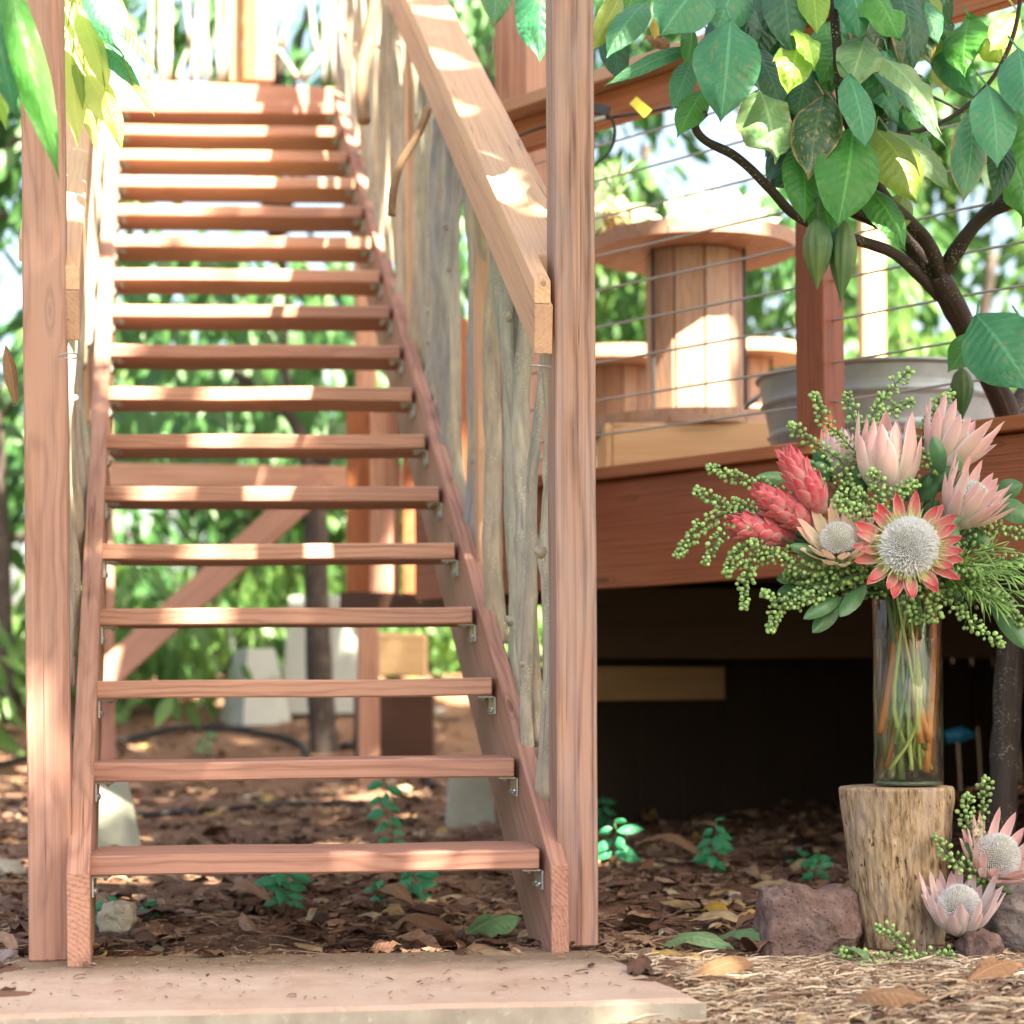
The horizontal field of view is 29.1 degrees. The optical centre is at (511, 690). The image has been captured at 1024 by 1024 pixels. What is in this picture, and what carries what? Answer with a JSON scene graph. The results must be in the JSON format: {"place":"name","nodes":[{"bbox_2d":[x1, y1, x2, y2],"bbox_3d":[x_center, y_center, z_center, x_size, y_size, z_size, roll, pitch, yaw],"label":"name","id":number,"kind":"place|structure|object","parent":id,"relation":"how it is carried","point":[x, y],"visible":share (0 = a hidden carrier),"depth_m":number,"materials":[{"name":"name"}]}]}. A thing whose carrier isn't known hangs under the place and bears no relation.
{"place":"outdoors","nodes":[
{"label":"outdoors","id":0,"kind":"place"},
{"bbox_2d":[0,0,58,180],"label":"leafy branch","id":1,"kind":"object","parent":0,"point":[24,73],"visible":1,"depth_m":3.09,"materials":[{"name":"green plant"}]},
{"bbox_2d":[65,0,155,152],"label":"leafy branch","id":2,"kind":"object","parent":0,"point":[103,33],"visible":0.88,"depth_m":4.16,"materials":[{"name":"green plant"}]},
{"bbox_2d":[0,673,1023,1023],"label":"ground","id":3,"kind":"structure","parent":0,"point":[344,725],"depth_m":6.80,"materials":[{"name":"brown plant"}]},
{"bbox_2d":[0,627,25,755],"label":"shrub","id":4,"kind":"object","parent":3,"relation":"on","point":[16,660],"visible":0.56,"depth_m":9.54,"materials":[{"name":"green plant"}]},
{"bbox_2d":[12,565,142,713],"bbox_3d":[-2.667,-0.224,11.479,1.251,1.263,1.474,0,0,0],"label":"shrub","id":5,"kind":"object","parent":3,"relation":"on","point":[19,620],"visible":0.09,"depth_m":11.29,"materials":[{"name":"green plant"}]},
{"bbox_2d":[1,295,157,620],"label":"background tree","id":6,"kind":"object","parent":3,"relation":"on","point":[129,383],"visible":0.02,"depth_m":15.69,"materials":[{"name":"green plant"}]},
{"bbox_2d":[0,0,182,732],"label":"background tree","id":7,"kind":"object","parent":3,"relation":"on","point":[10,162],"visible":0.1,"depth_m":10.66,"materials":[{"name":"green plant"}]},
{"bbox_2d":[0,307,182,603],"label":"background tree","id":8,"kind":"object","parent":3,"relation":"on","point":[13,435],"visible":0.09,"depth_m":12.22,"materials":[{"name":"green plant"}]},
{"bbox_2d":[97,900,136,932],"bbox_3d":[-0.876,0.501,4.381,0.092,0.074,0.080,0,0,0],"label":"pale rock","id":9,"kind":"object","parent":3,"relation":"on","point":[118,916],"visible":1,"depth_m":4.35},
{"bbox_2d":[98,782,141,847],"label":"pier block","id":10,"kind":"structure","parent":3,"relation":"on","point":[117,825],"depth_m":6.15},
{"bbox_2d":[0,231,339,676],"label":"background tree","id":11,"kind":"object","parent":3,"relation":"on","point":[195,517],"visible":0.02,"depth_m":16.57,"materials":[{"name":"green plant"}]},
{"bbox_2d":[72,565,287,730],"bbox_3d":[-1.941,-0.140,11.054,1.466,1.263,1.252,0,0,30],"label":"shrub","id":12,"kind":"object","parent":3,"relation":"on","point":[160,665],"visible":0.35,"depth_m":10.95,"materials":[{"name":"green plant"}]},
{"bbox_2d":[115,724,310,756],"bbox_3d":[-1.433,0.270,10.171,1.254,0.184,0.768,0,0,20],"label":"irrigation hose","id":13,"kind":"object","parent":3,"relation":"on","point":[301,745],"visible":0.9,"depth_m":10.48,"materials":[{"name":"black rubber"}]},
{"bbox_2d":[8,373,445,674],"bbox_3d":[-1.968,-0.418,13.513,3.130,3.834,2.946,0,0,0],"label":"background tree","id":14,"kind":"object","parent":3,"relation":"on","point":[208,524],"visible":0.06,"depth_m":13.04,"materials":[{"name":"green plant"}]},
{"bbox_2d":[90,80,401,786],"bbox_3d":[-1.221,-1.051,9.150,1.465,3.132,1.307,0,0,-9],"label":"landing","id":15,"kind":"object","parent":3,"relation":"on","point":[132,651],"visible":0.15,"depth_m":8.58,"materials":[{"name":"wood"}]},
{"bbox_2d":[146,0,335,84],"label":"landing railing","id":16,"kind":"object","parent":15,"relation":"on","point":[252,47],"visible":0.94,"depth_m":9.72,"materials":[{"name":"brown wood"}]},
{"bbox_2d":[0,0,494,651],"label":"background tree","id":17,"kind":"object","parent":3,"relation":"on","point":[298,58],"visible":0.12,"depth_m":12.87,"materials":[{"name":"green plant"}]},
{"bbox_2d":[136,800,363,817],"bbox_3d":[-1.006,0.451,7.577,0.944,0.036,0.117,0,0,-31],"label":"irrigation hose","id":18,"kind":"object","parent":3,"relation":"on","point":[160,813],"visible":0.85,"depth_m":7.56,"materials":[{"name":"black rubber"}]},
{"bbox_2d":[220,649,290,725],"bbox_3d":[-1.420,-0.021,10.900,0.300,0.420,0.300,0,0,-34],"label":"concrete pier block","id":19,"kind":"object","parent":3,"relation":"on","point":[260,664],"visible":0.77,"depth_m":10.81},
{"bbox_2d":[87,252,468,754],"bbox_3d":[-1.248,-1.038,10.540,2.652,2.847,1.438,0,0,0],"label":"young tree","id":20,"kind":"object","parent":3,"relation":"on","point":[323,737],"visible":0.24,"depth_m":10.05,"materials":[{"name":"green plant"}]},
{"bbox_2d":[255,873,311,916],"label":"seedling","id":21,"kind":"object","parent":3,"relation":"on","point":[271,882],"visible":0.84,"depth_m":4.80,"materials":[{"name":"green plant"}]},
{"bbox_2d":[184,533,431,678],"bbox_3d":[-1.195,-0.315,11.887,1.466,1.263,1.252,0,0,-33],"label":"shrub","id":22,"kind":"object","parent":3,"relation":"on","point":[260,597],"visible":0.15,"depth_m":11.78,"materials":[{"name":"green plant"}]},
{"bbox_2d":[283,595,356,713],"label":"pale block","id":23,"kind":"structure","parent":3,"relation":"on","point":[344,648],"depth_m":10.97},
{"bbox_2d":[215,509,442,672],"bbox_3d":[-0.682,-0.865,13.653,2.955,2.633,2.779,0,0,0],"label":"background tree","id":24,"kind":"object","parent":3,"relation":"on","point":[332,517],"visible":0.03,"depth_m":13.34,"materials":[{"name":"green plant"}]},
{"bbox_2d":[0,950,706,1023],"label":"concrete pad","id":25,"kind":"object","parent":3,"relation":"on","point":[596,999],"visible":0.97,"depth_m":3.42,"materials":[{"name":"concrete"}]},
{"bbox_2d":[66,77,568,966],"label":"staircase","id":26,"kind":"structure","parent":25,"relation":"on","point":[218,151],"depth_m":5.47,"materials":[{"name":"wood"}]},
{"bbox_2d":[19,0,106,961],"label":"stair railing","id":27,"kind":"object","parent":26,"relation":"attached to","point":[59,236],"visible":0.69,"depth_m":3.89,"materials":[{"name":"brown wood"}]},
{"bbox_2d":[3,345,18,402],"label":"dry leaf","id":28,"kind":"object","parent":27,"relation":"attached to","point":[10,373],"visible":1,"depth_m":3.98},
{"bbox_2d":[335,0,597,946],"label":"stair railing","id":29,"kind":"object","parent":26,"relation":"attached to","point":[405,70],"visible":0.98,"depth_m":4.34,"materials":[{"name":"brown wood"}]},
{"bbox_2d":[0,945,666,1009],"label":"slab debris","id":30,"kind":"object","parent":25,"relation":"on","point":[401,948],"visible":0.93,"depth_m":3.70,"materials":[{"name":"brown plant"}]},
{"bbox_2d":[366,780,405,842],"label":"seedling","id":31,"kind":"object","parent":3,"relation":"on","point":[379,813],"visible":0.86,"depth_m":5.49,"materials":[{"name":"green plant"}]},
{"bbox_2d":[354,696,435,755],"bbox_3d":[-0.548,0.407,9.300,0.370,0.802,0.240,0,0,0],"label":"timber block","id":32,"kind":"object","parent":3,"relation":"on","point":[407,726],"depth_m":9.18,"materials":[{"name":"wood"}]},
{"bbox_2d":[379,633,427,676],"bbox_3d":[-0.549,-0.169,9.300,0.300,0.208,0.201,0,0,0],"label":"timber block","id":33,"kind":"object","parent":32,"relation":"on","point":[403,654],"depth_m":9.20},
{"bbox_2d":[329,540,461,673],"bbox_3d":[-0.673,-0.350,12.314,1.286,1.263,1.476,0,0,0],"label":"shrub","id":34,"kind":"object","parent":3,"relation":"on","point":[443,650],"visible":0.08,"depth_m":12.03,"materials":[{"name":"green plant"}]},
{"bbox_2d":[399,871,439,903],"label":"seedling","id":35,"kind":"object","parent":3,"relation":"on","point":[427,877],"visible":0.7,"depth_m":4.86,"materials":[{"name":"green plant"}]},
{"bbox_2d":[392,913,454,932],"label":"fallen leaf","id":36,"kind":"object","parent":3,"relation":"on","point":[432,922],"visible":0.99,"depth_m":4.26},
{"bbox_2d":[389,606,542,674],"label":"shrub","id":37,"kind":"object","parent":3,"relation":"on","point":[439,666],"visible":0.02,"depth_m":12.13,"materials":[{"name":"green plant"}]},
{"bbox_2d":[445,777,495,827],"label":"pier block","id":38,"kind":"structure","parent":3,"relation":"on","point":[469,800],"depth_m":6.92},
{"bbox_2d":[465,913,523,937],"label":"fallen leaf","id":39,"kind":"object","parent":3,"relation":"on","point":[490,925],"visible":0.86,"depth_m":4.31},
{"bbox_2d":[335,0,686,673],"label":"background tree","id":40,"kind":"object","parent":3,"relation":"on","point":[472,16],"visible":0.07,"depth_m":12.34,"materials":[{"name":"green plant"}]},
{"bbox_2d":[0,826,1023,1023],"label":"straw mulch","id":41,"kind":"object","parent":3,"relation":"on","point":[774,971],"visible":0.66,"depth_m":3.45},
{"bbox_2d":[690,955,756,980],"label":"fallen leaf","id":42,"kind":"object","parent":41,"relation":"on","point":[729,963],"visible":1,"depth_m":3.50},
{"bbox_2d":[853,987,935,1007],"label":"fallen leaf","id":43,"kind":"object","parent":41,"relation":"on","point":[900,997],"visible":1,"depth_m":3.28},
{"bbox_2d":[838,944,956,961],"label":"fallen berry sprig","id":44,"kind":"object","parent":41,"relation":"on","point":[880,953],"visible":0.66,"depth_m":3.72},
{"bbox_2d":[598,818,643,869],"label":"seedling","id":45,"kind":"object","parent":3,"relation":"on","point":[623,852],"visible":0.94,"depth_m":5.44,"materials":[{"name":"green plant"}]},
{"bbox_2d":[663,932,733,949],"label":"fallen leaf","id":46,"kind":"object","parent":3,"relation":"on","point":[707,939],"visible":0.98,"depth_m":3.90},
{"bbox_2d":[692,817,733,875],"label":"seedling","id":47,"kind":"object","parent":3,"relation":"on","point":[720,845],"visible":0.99,"depth_m":5.31,"materials":[{"name":"green plant"}]},
{"bbox_2d":[415,414,1023,828],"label":"deck","id":48,"kind":"structure","parent":3,"relation":"on","point":[711,698],"depth_m":6.68,"materials":[{"name":"wood"}]},
{"bbox_2d":[340,318,508,627],"bbox_3d":[-0.319,-0.822,7.512,0.743,1.184,0.279,0,0,15],"label":"board screen","id":49,"kind":"object","parent":48,"relation":"attached to","point":[385,593],"visible":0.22,"depth_m":7.58,"materials":[{"name":"wood"}]},
{"bbox_2d":[595,343,646,446],"bbox_3d":[0.407,-0.956,7.600,0.600,0.665,0.598,0,0,0],"label":"cable spool","id":50,"kind":"object","parent":48,"relation":"on","point":[621,377],"visible":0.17,"depth_m":7.49,"materials":[{"name":"brown wood"}]},
{"bbox_2d":[596,422,770,467],"bbox_3d":[0.600,-0.732,6.450,0.623,0.205,0.624,0,0,0],"label":"crate","id":51,"kind":"object","parent":48,"relation":"on","point":[664,443],"visible":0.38,"depth_m":6.14,"materials":[{"name":"wood"}]},
{"bbox_2d":[595,216,794,440],"bbox_3d":[0.596,-1.154,6.450,0.670,0.638,0.670,0,0,0],"label":"cable spool","id":52,"kind":"object","parent":51,"relation":"on","point":[709,362],"visible":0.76,"depth_m":6.31,"materials":[{"name":"brown wood"}]},
{"bbox_2d":[594,154,635,229],"bbox_3d":[0.329,-1.597,6.370,0.143,0.251,0.159,0,0,15],"label":"pineapple","id":53,"kind":"object","parent":52,"relation":"on","point":[617,202],"visible":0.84,"depth_m":6.35,"materials":[{"name":"yellow plant"}]},
{"bbox_2d":[595,160,658,235],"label":"leafy plant","id":54,"kind":"object","parent":52,"relation":"on","point":[600,204],"visible":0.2,"depth_m":6.44,"materials":[{"name":"green plant"}]},
{"bbox_2d":[631,166,734,222],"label":"leafy plant","id":55,"kind":"object","parent":52,"relation":"on","point":[695,205],"visible":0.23,"depth_m":6.55,"materials":[{"name":"white plant"}]},
{"bbox_2d":[702,187,794,230],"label":"leafy plant","id":56,"kind":"object","parent":52,"relation":"on","point":[736,204],"visible":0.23,"depth_m":6.46,"materials":[{"name":"white plant"}]},
{"bbox_2d":[495,0,1023,479],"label":"cable railing","id":57,"kind":"object","parent":48,"relation":"on","point":[521,94],"visible":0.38,"depth_m":5.26,"materials":[{"name":"brown wood"}]},
{"bbox_2d":[518,97,677,166],"bbox_3d":[0.233,-1.475,5.247,0.112,0.201,0.832,0,0,-27],"label":"power cord","id":58,"kind":"object","parent":57,"relation":"hanging from","point":[602,111],"visible":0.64,"depth_m":5.19,"materials":[{"name":"black rubber"}]},
{"bbox_2d":[747,338,795,407],"bbox_3d":[0.968,-1.033,8.300,0.540,0.810,0.540,0,0,0],"label":"cable spool","id":59,"kind":"object","parent":48,"relation":"on","point":[764,355],"visible":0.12,"depth_m":8.19,"materials":[{"name":"brown wood"}]},
{"bbox_2d":[744,356,994,445],"bbox_3d":[1.025,-0.752,5.500,0.687,0.246,0.687,0,0,37],"label":"metal tub","id":60,"kind":"object","parent":48,"relation":"on","point":[866,377],"visible":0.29,"depth_m":5.20,"materials":[{"name":"metal"}]},
{"bbox_2d":[594,145,846,370],"bbox_3d":[1.024,-2.134,14.073,2.760,4.125,2.835,0,0,-28],"label":"background tree","id":61,"kind":"object","parent":3,"relation":"on","point":[608,297],"visible":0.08,"depth_m":13.49,"materials":[{"name":"green plant"}]},
{"bbox_2d":[480,0,1023,836],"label":"cacao tree","id":62,"kind":"object","parent":3,"relation":"on","point":[858,146],"visible":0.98,"depth_m":4.09,"materials":[{"name":"green plant"}]},
{"bbox_2d":[595,0,986,358],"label":"background tree","id":63,"kind":"object","parent":3,"relation":"on","point":[945,232],"visible":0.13,"depth_m":13.00,"materials":[{"name":"green plant"}]},
{"bbox_2d":[753,882,862,960],"bbox_3d":[0.590,0.462,3.894,0.221,0.178,0.175,0,0,0],"label":"lava rock","id":64,"kind":"object","parent":3,"relation":"on","point":[796,919],"visible":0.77,"depth_m":3.83,"materials":[{"name":"stone"}]},
{"bbox_2d":[799,852,833,881],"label":"seedling","id":65,"kind":"object","parent":3,"relation":"on","point":[813,861],"visible":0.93,"depth_m":5.13,"materials":[{"name":"green plant"}]},
{"bbox_2d":[857,220,884,356],"bbox_3d":[1.714,-1.127,9.400,0.119,2.970,0.092,0,0,-10],"label":"garden post","id":66,"kind":"object","parent":3,"relation":"on","point":[871,298],"visible":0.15,"depth_m":9.36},
{"bbox_2d":[763,22,1023,331],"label":"background tree","id":67,"kind":"object","parent":3,"relation":"on","point":[952,204],"visible":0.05,"depth_m":13.66,"materials":[{"name":"green plant"}]},
{"bbox_2d":[838,784,954,955],"bbox_3d":[0.766,0.364,3.929,0.228,0.348,0.223,0,0,0],"label":"log stump","id":68,"kind":"object","parent":3,"relation":"on","point":[889,831],"visible":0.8,"depth_m":3.85,"materials":[{"name":"wood"}]},
{"bbox_2d":[872,597,943,785],"bbox_3d":[0.786,0.002,3.920,0.138,0.370,0.138,0,0,0],"label":"glass vase","id":69,"kind":"object","parent":68,"relation":"on","point":[908,782],"visible":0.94,"depth_m":3.90,"materials":[{"name":"clear"}]},
{"bbox_2d":[721,540,791,578],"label":"berry sprig","id":70,"kind":"object","parent":69,"relation":"in","point":[727,571],"visible":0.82,"depth_m":3.81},
{"bbox_2d":[705,462,823,516],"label":"berry sprig","id":71,"kind":"object","parent":69,"relation":"in","point":[709,466],"visible":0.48,"depth_m":3.90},
{"bbox_2d":[672,504,881,589],"bbox_3d":[0.542,-0.259,3.910,0.475,0.234,0.059,0,0,-16],"label":"berry sprig","id":72,"kind":"object","parent":69,"relation":"in","point":[677,554],"visible":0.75,"depth_m":3.85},
{"bbox_2d":[691,484,908,632],"bbox_3d":[0.568,-0.260,3.901,0.429,0.297,0.050,0,0,-5],"label":"berry sprig","id":73,"kind":"object","parent":69,"relation":"in","point":[697,488],"visible":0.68,"depth_m":3.88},
{"bbox_2d":[700,523,912,610],"bbox_3d":[0.583,-0.236,3.852,0.442,0.190,0.049,0,0,-11],"label":"berry sprig","id":74,"kind":"object","parent":69,"relation":"in","point":[713,550],"visible":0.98,"depth_m":3.82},
{"bbox_2d":[748,537,881,581],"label":"berry sprig","id":75,"kind":"object","parent":69,"relation":"in","point":[753,542],"visible":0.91,"depth_m":3.80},
{"bbox_2d":[764,569,874,634],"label":"berry sprig","id":76,"kind":"object","parent":69,"relation":"in","point":[775,619],"visible":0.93,"depth_m":3.81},
{"bbox_2d":[735,544,906,637],"bbox_3d":[0.613,-0.191,3.868,0.372,0.191,0.071,0,0,-21],"label":"berry sprig","id":77,"kind":"object","parent":69,"relation":"in","point":[744,605],"visible":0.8,"depth_m":3.82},
{"bbox_2d":[759,566,886,612],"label":"berry sprig","id":78,"kind":"object","parent":69,"relation":"in","point":[764,593],"visible":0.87,"depth_m":3.80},
{"bbox_2d":[723,510,926,748],"bbox_3d":[0.611,-0.117,3.874,0.415,0.469,0.071,0,0,-16],"label":"red protea","id":79,"kind":"object","parent":69,"relation":"in","point":[769,532],"visible":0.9,"depth_m":3.82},
{"bbox_2d":[786,420,866,502],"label":"berry sprig","id":80,"kind":"object","parent":69,"relation":"in","point":[792,425],"visible":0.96,"depth_m":3.90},
{"bbox_2d":[807,391,856,460],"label":"berry sprig","id":81,"kind":"object","parent":69,"relation":"in","point":[814,396],"visible":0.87,"depth_m":3.90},
{"bbox_2d":[749,481,927,714],"bbox_3d":[0.647,-0.144,3.852,0.384,0.522,0.072,0,0,-15],"label":"red protea","id":82,"kind":"object","parent":69,"relation":"in","point":[786,509],"visible":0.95,"depth_m":3.81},
{"bbox_2d":[775,443,923,743],"bbox_3d":[0.654,-0.185,3.853,0.326,0.583,0.076,0,0,-26],"label":"red protea","id":83,"kind":"object","parent":69,"relation":"in","point":[804,484],"visible":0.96,"depth_m":3.78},
{"bbox_2d":[797,502,909,744],"bbox_3d":[0.698,-0.130,3.812,0.314,0.476,0.145,0,0,-25],"label":"king protea","id":84,"kind":"object","parent":69,"relation":"in","point":[836,536],"visible":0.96,"depth_m":3.79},
{"bbox_2d":[830,493,882,529],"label":"berry sprig","id":85,"kind":"object","parent":69,"relation":"in","point":[849,508],"visible":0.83,"depth_m":3.77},
{"bbox_2d":[820,427,899,759],"bbox_3d":[0.695,-0.200,3.957,0.078,0.678,0.159,0,0,-40],"label":"king protea","id":86,"kind":"object","parent":69,"relation":"in","point":[830,441],"visible":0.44,"depth_m":3.96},
{"bbox_2d":[877,598,899,733],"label":"cut stem","id":87,"kind":"object","parent":69,"relation":"in","point":[885,710],"visible":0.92,"depth_m":3.90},
{"bbox_2d":[756,436,1023,770],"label":"leaf spray","id":88,"kind":"object","parent":69,"relation":"in","point":[826,613],"visible":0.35,"depth_m":3.89,"materials":[{"name":"plant"}]},
{"bbox_2d":[866,366,914,429],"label":"berry sprig","id":89,"kind":"object","parent":69,"relation":"in","point":[884,395],"visible":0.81,"depth_m":3.97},
{"bbox_2d":[855,410,931,742],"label":"king protea","id":90,"kind":"object","parent":69,"relation":"in","point":[893,454],"visible":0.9,"depth_m":3.85,"materials":[{"name":"plant"}]},
{"bbox_2d":[885,595,904,779],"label":"cut stem","id":91,"kind":"object","parent":69,"relation":"in","point":[900,746],"visible":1,"depth_m":3.90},
{"bbox_2d":[865,466,926,634],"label":"berry sprig","id":92,"kind":"object","parent":69,"relation":"in","point":[870,473],"visible":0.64,"depth_m":3.81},
{"bbox_2d":[852,490,963,736],"bbox_3d":[0.786,-0.144,3.784,0.183,0.474,0.228,0,0,38],"label":"king protea","id":93,"kind":"object","parent":69,"relation":"in","point":[904,548],"visible":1,"depth_m":3.74,"materials":[{"name":"plant"}]},
{"bbox_2d":[922,596,936,772],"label":"cut stem","id":94,"kind":"object","parent":69,"relation":"in","point":[931,680],"visible":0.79,"depth_m":3.90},
{"bbox_2d":[885,452,1016,767],"bbox_3d":[0.852,-0.156,3.844,0.265,0.620,0.146,0,0,15],"label":"king protea","id":95,"kind":"object","parent":69,"relation":"in","point":[971,501],"visible":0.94,"depth_m":3.81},
{"bbox_2d":[911,392,1004,740],"bbox_3d":[0.885,-0.245,3.950,0.205,0.688,0.177,0,0,37],"label":"king protea","id":96,"kind":"object","parent":69,"relation":"in","point":[964,440],"visible":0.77,"depth_m":3.89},
{"bbox_2d":[920,588,1005,648],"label":"berry sprig","id":97,"kind":"object","parent":69,"relation":"in","point":[1000,643],"visible":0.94,"depth_m":3.82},
{"bbox_2d":[921,577,1023,627],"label":"berry sprig","id":98,"kind":"object","parent":69,"relation":"in","point":[1020,618],"visible":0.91,"depth_m":3.82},
{"bbox_2d":[937,527,1023,625],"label":"needle foliage","id":99,"kind":"object","parent":69,"relation":"in","point":[996,570],"visible":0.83,"depth_m":3.81,"materials":[{"name":"green plant"}]},
{"bbox_2d":[953,519,1023,545],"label":"berry sprig","id":100,"kind":"object","parent":69,"relation":"in","point":[1003,528],"visible":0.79,"depth_m":3.90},
{"bbox_2d":[783,232,1023,417],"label":"background tree","id":101,"kind":"object","parent":3,"relation":"on","point":[896,331],"visible":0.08,"depth_m":11.56,"materials":[{"name":"green plant"}]},
{"bbox_2d":[920,3,1023,312],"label":"background tree","id":102,"kind":"object","parent":3,"relation":"on","point":[960,275],"visible":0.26,"depth_m":13.74,"materials":[{"name":"green plant"}]},
{"bbox_2d":[954,928,1004,958],"bbox_3d":[0.898,0.498,3.784,0.091,0.086,0.093,0,0,0],"label":"lava rock","id":103,"kind":"object","parent":3,"relation":"on","point":[982,941],"visible":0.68,"depth_m":3.75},
{"bbox_2d":[918,859,1005,935],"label":"king protea","id":104,"kind":"object","parent":103,"relation":"on","point":[954,905],"visible":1,"depth_m":3.77,"materials":[{"name":"plant"}]},
{"bbox_2d":[967,956,1023,982],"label":"fallen leaf","id":105,"kind":"object","parent":3,"relation":"on","point":[993,967],"visible":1,"depth_m":3.46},
{"bbox_2d":[980,883,1023,950],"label":"boulder","id":106,"kind":"object","parent":3,"relation":"on","point":[1005,922],"visible":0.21,"depth_m":3.93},
{"bbox_2d":[959,807,1023,894],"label":"king protea","id":107,"kind":"object","parent":106,"relation":"on","point":[995,852],"visible":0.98,"depth_m":3.83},
{"bbox_2d":[930,832,987,883],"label":"fallen berry sprig","id":108,"kind":"object","parent":107,"relation":"on","point":[934,836],"visible":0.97,"depth_m":3.80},
{"bbox_2d":[0,0,1023,674],"label":"sky","id":109,"kind":"structure","parent":0,"point":[725,132],"materials":[{"name":"white"}]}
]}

